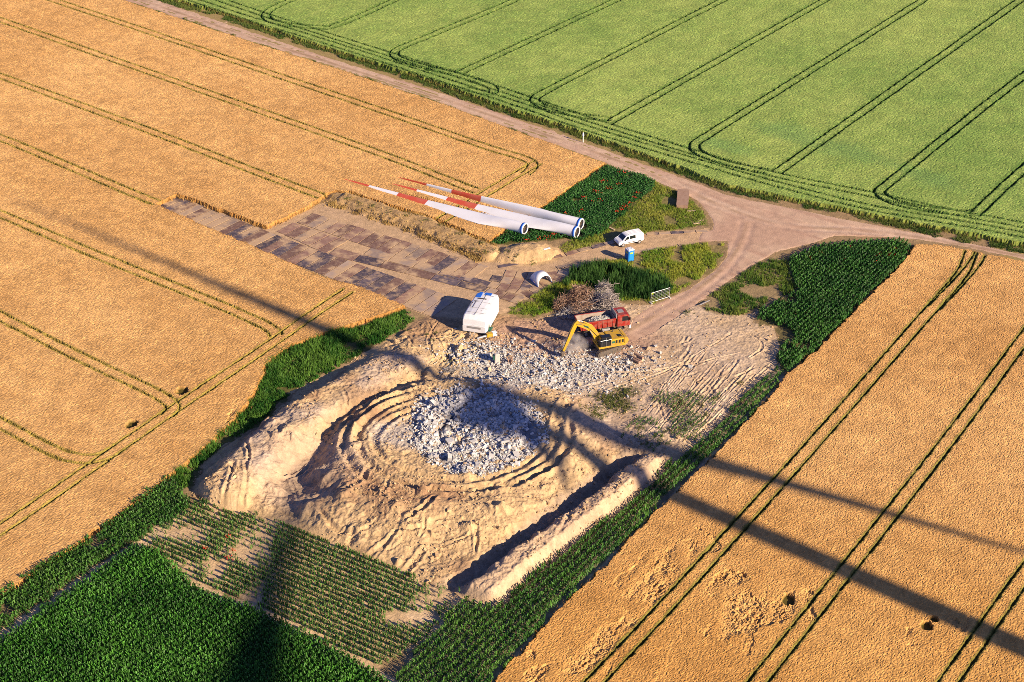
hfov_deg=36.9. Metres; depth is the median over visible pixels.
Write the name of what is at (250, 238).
steel plate
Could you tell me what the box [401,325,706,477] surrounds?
rubble
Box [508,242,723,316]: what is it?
rough grass
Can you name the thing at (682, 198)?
timber box
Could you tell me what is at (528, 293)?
steel plate
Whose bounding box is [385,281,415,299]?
steel plate
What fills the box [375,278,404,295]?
steel plate
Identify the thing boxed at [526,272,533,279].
steel plate
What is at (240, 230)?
steel plate
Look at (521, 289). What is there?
steel plate
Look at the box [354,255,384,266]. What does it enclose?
steel plate
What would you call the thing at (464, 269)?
steel plate
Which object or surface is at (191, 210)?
steel plate
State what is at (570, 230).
rotor blade
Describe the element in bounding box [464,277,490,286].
steel plate
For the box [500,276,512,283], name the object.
steel plate
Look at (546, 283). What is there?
steel plate
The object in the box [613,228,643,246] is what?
delivery van
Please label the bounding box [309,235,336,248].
steel plate
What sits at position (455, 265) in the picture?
steel plate
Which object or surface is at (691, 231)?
steel plate
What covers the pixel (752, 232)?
dirt road
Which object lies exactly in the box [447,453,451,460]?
concrete chunk
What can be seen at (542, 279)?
steel plate
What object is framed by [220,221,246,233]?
steel plate
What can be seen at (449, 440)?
concrete chunk
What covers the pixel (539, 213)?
rotor blade
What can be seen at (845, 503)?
ripe wheat field
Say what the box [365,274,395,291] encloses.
steel plate
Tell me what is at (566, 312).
brushwood pile
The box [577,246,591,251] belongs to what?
steel plate
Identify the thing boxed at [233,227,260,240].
steel plate
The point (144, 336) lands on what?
ripe wheat field
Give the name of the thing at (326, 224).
steel plate
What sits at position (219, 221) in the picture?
steel plate
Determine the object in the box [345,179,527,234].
rotor blade
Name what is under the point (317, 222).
steel plate
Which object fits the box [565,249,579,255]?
steel plate
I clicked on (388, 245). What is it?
steel plate
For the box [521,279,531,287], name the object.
steel plate
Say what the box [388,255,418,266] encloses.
steel plate
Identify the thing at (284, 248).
steel plate
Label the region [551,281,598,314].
brushwood pile
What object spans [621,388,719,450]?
maize sprouts
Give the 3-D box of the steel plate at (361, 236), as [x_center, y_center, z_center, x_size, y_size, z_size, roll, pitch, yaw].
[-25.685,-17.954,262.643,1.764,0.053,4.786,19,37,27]
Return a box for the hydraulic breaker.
[477,330,496,338]
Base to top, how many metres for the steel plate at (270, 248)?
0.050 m
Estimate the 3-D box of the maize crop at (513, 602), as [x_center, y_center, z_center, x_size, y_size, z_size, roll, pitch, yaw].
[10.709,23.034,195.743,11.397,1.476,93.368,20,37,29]
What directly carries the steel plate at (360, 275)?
on the ground at (292, 470)
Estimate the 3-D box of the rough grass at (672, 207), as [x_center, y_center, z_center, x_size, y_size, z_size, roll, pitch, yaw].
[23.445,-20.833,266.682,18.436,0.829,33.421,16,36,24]
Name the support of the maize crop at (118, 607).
on the ground at (292, 470)
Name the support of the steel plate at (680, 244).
on the ground at (292, 470)
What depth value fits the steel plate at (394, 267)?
253.33 m
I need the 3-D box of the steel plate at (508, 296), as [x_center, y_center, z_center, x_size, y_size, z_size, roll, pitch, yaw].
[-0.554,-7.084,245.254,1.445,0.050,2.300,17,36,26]
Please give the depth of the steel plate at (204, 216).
268.82 m
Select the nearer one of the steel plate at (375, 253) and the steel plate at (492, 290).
the steel plate at (492, 290)
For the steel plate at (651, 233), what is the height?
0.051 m
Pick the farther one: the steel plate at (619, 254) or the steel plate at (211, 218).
the steel plate at (211, 218)
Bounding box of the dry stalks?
[323,191,506,262]
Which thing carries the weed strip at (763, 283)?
on the ground at (292, 470)
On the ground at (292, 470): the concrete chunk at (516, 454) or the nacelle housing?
the nacelle housing
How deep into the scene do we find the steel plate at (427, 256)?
256.50 m
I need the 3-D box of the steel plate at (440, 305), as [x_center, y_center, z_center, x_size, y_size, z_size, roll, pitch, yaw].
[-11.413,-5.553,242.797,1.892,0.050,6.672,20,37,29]
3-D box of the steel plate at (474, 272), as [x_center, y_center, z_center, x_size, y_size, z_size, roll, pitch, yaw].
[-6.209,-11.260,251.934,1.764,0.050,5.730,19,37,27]
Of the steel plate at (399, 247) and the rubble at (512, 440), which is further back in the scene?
the steel plate at (399, 247)
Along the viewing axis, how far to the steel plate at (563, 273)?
251.60 m
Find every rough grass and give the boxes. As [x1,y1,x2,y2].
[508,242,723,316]
[559,178,706,252]
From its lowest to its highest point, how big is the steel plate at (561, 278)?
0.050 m
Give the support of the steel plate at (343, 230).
on the ground at (292, 470)
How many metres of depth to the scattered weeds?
219.79 m
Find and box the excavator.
[560,319,628,357]
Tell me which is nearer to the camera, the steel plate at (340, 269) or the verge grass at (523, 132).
the steel plate at (340, 269)
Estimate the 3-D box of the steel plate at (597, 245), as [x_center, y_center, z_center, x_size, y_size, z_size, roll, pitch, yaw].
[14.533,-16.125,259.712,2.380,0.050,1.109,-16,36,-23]
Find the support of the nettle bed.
on the ground at (292, 470)
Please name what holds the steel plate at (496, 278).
on the ground at (292, 470)
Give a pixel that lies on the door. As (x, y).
(630, 255)
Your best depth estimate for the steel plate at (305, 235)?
262.80 m
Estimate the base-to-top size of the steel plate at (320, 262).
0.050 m
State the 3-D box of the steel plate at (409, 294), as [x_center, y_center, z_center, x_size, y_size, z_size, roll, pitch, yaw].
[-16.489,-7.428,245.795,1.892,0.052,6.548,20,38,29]
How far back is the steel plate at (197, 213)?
269.78 m
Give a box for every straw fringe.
[90,32,606,536]
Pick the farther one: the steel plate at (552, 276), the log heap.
the steel plate at (552, 276)
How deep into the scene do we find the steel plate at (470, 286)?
247.96 m
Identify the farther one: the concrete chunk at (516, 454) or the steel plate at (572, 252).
the steel plate at (572, 252)
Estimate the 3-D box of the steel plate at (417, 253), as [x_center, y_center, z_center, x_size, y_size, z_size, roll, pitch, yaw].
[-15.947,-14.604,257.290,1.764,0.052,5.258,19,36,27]
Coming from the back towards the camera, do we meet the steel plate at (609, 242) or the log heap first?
the steel plate at (609, 242)
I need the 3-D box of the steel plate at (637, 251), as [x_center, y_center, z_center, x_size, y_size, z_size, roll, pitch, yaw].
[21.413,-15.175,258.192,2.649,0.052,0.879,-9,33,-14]
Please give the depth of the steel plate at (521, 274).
251.32 m
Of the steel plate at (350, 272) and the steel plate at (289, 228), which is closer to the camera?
the steel plate at (350, 272)
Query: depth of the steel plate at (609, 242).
260.66 m
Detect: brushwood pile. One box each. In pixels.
[550,301,613,318]
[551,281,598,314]
[579,279,621,311]
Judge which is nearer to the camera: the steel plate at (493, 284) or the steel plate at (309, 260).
the steel plate at (493, 284)
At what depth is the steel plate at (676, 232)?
263.74 m
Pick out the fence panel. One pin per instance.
(650, 302)
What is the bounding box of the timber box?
[676,189,688,208]
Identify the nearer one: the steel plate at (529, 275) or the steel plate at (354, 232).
the steel plate at (529, 275)
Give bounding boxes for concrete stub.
[493,352,499,363]
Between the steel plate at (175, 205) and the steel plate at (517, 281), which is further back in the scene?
the steel plate at (175, 205)
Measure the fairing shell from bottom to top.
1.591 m
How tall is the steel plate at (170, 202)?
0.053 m
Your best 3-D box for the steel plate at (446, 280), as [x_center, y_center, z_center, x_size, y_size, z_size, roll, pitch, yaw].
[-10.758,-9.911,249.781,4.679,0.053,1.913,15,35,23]
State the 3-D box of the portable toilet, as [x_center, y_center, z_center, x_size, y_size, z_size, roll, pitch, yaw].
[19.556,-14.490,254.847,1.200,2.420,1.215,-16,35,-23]
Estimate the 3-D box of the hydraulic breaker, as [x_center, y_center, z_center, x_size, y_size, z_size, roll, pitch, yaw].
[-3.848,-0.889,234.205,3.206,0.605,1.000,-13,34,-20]
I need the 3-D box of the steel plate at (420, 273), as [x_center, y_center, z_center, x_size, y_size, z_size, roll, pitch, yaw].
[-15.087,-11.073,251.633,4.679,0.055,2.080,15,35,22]
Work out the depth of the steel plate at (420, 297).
244.71 m
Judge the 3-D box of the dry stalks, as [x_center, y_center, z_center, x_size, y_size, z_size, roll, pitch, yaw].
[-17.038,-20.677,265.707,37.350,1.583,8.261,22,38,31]
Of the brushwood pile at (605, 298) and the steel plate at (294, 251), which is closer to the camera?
the brushwood pile at (605, 298)
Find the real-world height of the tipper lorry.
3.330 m
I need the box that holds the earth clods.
[191,304,778,603]
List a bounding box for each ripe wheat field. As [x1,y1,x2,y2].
[0,0,604,599]
[495,244,1023,681]
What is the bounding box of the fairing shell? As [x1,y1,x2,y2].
[530,270,551,286]
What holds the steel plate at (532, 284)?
on the ground at (292, 470)
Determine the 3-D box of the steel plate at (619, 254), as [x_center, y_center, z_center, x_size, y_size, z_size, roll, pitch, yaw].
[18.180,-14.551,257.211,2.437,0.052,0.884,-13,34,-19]
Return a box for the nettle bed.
[562,256,672,299]
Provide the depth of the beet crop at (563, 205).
273.10 m
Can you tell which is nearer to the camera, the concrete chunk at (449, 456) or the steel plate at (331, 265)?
the concrete chunk at (449, 456)
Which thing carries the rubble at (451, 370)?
on the ground at (292, 470)
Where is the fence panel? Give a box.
[649,287,670,303]
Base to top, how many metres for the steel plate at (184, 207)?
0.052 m
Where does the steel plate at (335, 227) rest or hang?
on the ground at (292, 470)
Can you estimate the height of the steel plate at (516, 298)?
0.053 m
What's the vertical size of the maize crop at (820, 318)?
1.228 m
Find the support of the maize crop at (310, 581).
on the ground at (292, 470)
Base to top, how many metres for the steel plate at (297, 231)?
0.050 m
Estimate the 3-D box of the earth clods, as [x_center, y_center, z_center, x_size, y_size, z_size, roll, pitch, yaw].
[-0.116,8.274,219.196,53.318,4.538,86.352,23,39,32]
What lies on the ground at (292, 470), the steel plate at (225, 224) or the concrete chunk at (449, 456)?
the steel plate at (225, 224)
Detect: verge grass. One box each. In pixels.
[132,2,601,161]
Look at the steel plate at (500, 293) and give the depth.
246.06 m
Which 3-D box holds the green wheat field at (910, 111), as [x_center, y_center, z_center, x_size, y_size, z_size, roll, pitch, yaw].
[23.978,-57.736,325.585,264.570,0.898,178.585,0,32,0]
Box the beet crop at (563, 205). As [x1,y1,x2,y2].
[491,164,654,243]
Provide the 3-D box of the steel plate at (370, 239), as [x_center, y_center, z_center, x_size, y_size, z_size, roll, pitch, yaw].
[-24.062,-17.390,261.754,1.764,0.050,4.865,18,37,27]
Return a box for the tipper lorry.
[574,306,630,337]
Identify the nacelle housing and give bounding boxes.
[463,292,498,334]
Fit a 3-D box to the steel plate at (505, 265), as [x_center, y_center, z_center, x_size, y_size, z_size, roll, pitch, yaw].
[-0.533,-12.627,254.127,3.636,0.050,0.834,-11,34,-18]
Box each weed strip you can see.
[170,309,414,487]
[705,256,794,315]
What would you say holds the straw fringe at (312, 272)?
on the ground at (292, 470)
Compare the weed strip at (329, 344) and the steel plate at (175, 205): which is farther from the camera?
the steel plate at (175, 205)
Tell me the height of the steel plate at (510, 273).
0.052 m
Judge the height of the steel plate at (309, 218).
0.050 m
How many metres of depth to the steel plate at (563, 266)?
253.60 m
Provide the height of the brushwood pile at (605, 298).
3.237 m
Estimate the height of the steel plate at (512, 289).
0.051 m
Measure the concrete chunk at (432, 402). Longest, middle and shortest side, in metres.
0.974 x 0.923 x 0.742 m
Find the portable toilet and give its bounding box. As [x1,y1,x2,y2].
[625,247,633,261]
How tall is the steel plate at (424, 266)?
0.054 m
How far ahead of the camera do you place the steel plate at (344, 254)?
257.10 m
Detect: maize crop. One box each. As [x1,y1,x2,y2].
[0,474,190,630]
[0,542,390,681]
[146,497,459,663]
[395,365,783,681]
[757,236,910,371]
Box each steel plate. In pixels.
[161,197,181,207]
[166,199,190,210]
[171,202,196,213]
[179,204,204,215]
[185,207,211,218]
[192,210,217,222]
[198,212,224,225]
[205,215,232,228]
[212,218,239,230]
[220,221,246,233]
[226,224,253,236]
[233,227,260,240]
[240,229,267,242]
[248,232,275,246]
[255,235,282,248]
[262,238,289,252]
[271,241,298,256]
[277,223,300,234]
[277,244,307,260]
[286,226,309,237]
[287,247,317,263]
[293,229,318,241]
[296,251,327,267]
[297,213,320,224]
[301,232,328,245]
[305,254,336,271]
[306,216,329,227]
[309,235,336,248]
[314,219,337,230]
[314,257,345,274]
[318,238,346,252]
[323,221,346,233]
[324,260,355,278]
[330,248,359,260]
[332,224,355,236]
[334,264,365,281]
[341,227,364,239]
[344,267,375,283]
[349,229,373,242]
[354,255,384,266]
[355,271,384,287]
[358,232,383,245]
[364,248,394,260]
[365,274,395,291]
[367,235,392,248]
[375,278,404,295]
[377,238,401,251]
[379,261,409,272]
[385,241,410,253]
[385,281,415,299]
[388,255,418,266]
[393,285,425,303]
[394,243,420,257]
[403,288,436,308]
[404,246,429,260]
[405,268,434,279]
[412,292,446,312]
[413,262,439,273]
[416,249,438,262]
[423,295,456,316]
[426,252,448,265]
[431,274,460,285]
[432,255,457,270]
[438,269,464,280]
[441,258,467,273]
[451,261,477,277]
[457,281,486,291]
[462,264,487,280]
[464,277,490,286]
[485,288,497,293]
[487,281,499,288]
[490,275,502,281]
[495,290,506,297]
[497,283,509,290]
[498,263,517,267]
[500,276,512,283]
[501,292,515,300]
[504,270,515,276]
[506,285,519,292]
[509,295,524,303]
[510,278,523,285]
[515,271,527,278]
[515,287,528,295]
[520,290,537,299]
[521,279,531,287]
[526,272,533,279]
[529,281,543,289]
[529,287,544,295]
[539,279,552,287]
[540,276,549,281]
[547,271,559,279]
[552,270,568,282]
[556,263,570,268]
[557,270,568,276]
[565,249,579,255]
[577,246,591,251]
[590,243,605,248]
[603,240,614,244]
[613,252,624,256]
[634,248,646,252]
[646,232,657,234]
[671,231,682,233]
[678,242,693,245]
[683,230,695,232]
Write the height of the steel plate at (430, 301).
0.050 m
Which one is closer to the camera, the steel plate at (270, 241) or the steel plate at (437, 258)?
the steel plate at (437, 258)
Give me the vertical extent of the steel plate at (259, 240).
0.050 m
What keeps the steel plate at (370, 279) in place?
on the ground at (292, 470)
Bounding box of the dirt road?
[126,0,1023,342]
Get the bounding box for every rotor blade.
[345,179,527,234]
[393,184,579,236]
[396,176,583,228]
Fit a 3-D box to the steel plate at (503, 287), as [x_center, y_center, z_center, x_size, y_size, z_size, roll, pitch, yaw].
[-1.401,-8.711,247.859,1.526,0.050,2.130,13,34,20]
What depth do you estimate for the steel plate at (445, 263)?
254.45 m
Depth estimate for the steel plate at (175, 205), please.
272.71 m
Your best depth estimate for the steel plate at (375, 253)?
257.09 m
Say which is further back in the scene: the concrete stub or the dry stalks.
the dry stalks
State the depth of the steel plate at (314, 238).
261.87 m
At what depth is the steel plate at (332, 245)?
259.76 m
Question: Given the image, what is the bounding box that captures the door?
[629,251,633,260]
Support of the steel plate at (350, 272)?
on the ground at (292, 470)
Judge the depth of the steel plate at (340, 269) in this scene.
252.74 m
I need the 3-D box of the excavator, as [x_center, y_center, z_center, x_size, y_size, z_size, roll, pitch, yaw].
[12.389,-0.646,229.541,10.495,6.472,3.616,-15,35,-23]
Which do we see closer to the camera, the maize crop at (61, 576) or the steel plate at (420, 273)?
the maize crop at (61, 576)
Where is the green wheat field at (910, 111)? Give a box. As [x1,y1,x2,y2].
[171,0,1023,245]
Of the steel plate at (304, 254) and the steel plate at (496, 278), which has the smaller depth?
the steel plate at (496, 278)
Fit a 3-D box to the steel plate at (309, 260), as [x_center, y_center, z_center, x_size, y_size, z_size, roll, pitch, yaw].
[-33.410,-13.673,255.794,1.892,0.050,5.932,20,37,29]
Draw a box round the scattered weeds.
[344,197,743,445]
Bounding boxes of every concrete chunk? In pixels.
[429,400,435,405]
[445,437,453,443]
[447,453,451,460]
[512,451,519,457]
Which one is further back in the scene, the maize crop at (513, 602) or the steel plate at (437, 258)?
the steel plate at (437, 258)
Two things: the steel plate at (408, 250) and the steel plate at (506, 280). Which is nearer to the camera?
the steel plate at (506, 280)
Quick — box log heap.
[632,352,643,363]
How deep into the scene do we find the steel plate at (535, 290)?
246.87 m
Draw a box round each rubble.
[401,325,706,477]
[442,361,468,373]
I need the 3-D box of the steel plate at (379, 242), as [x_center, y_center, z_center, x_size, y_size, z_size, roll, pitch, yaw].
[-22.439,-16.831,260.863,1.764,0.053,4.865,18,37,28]
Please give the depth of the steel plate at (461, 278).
250.77 m
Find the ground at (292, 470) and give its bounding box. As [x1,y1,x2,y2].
[0,0,1023,681]

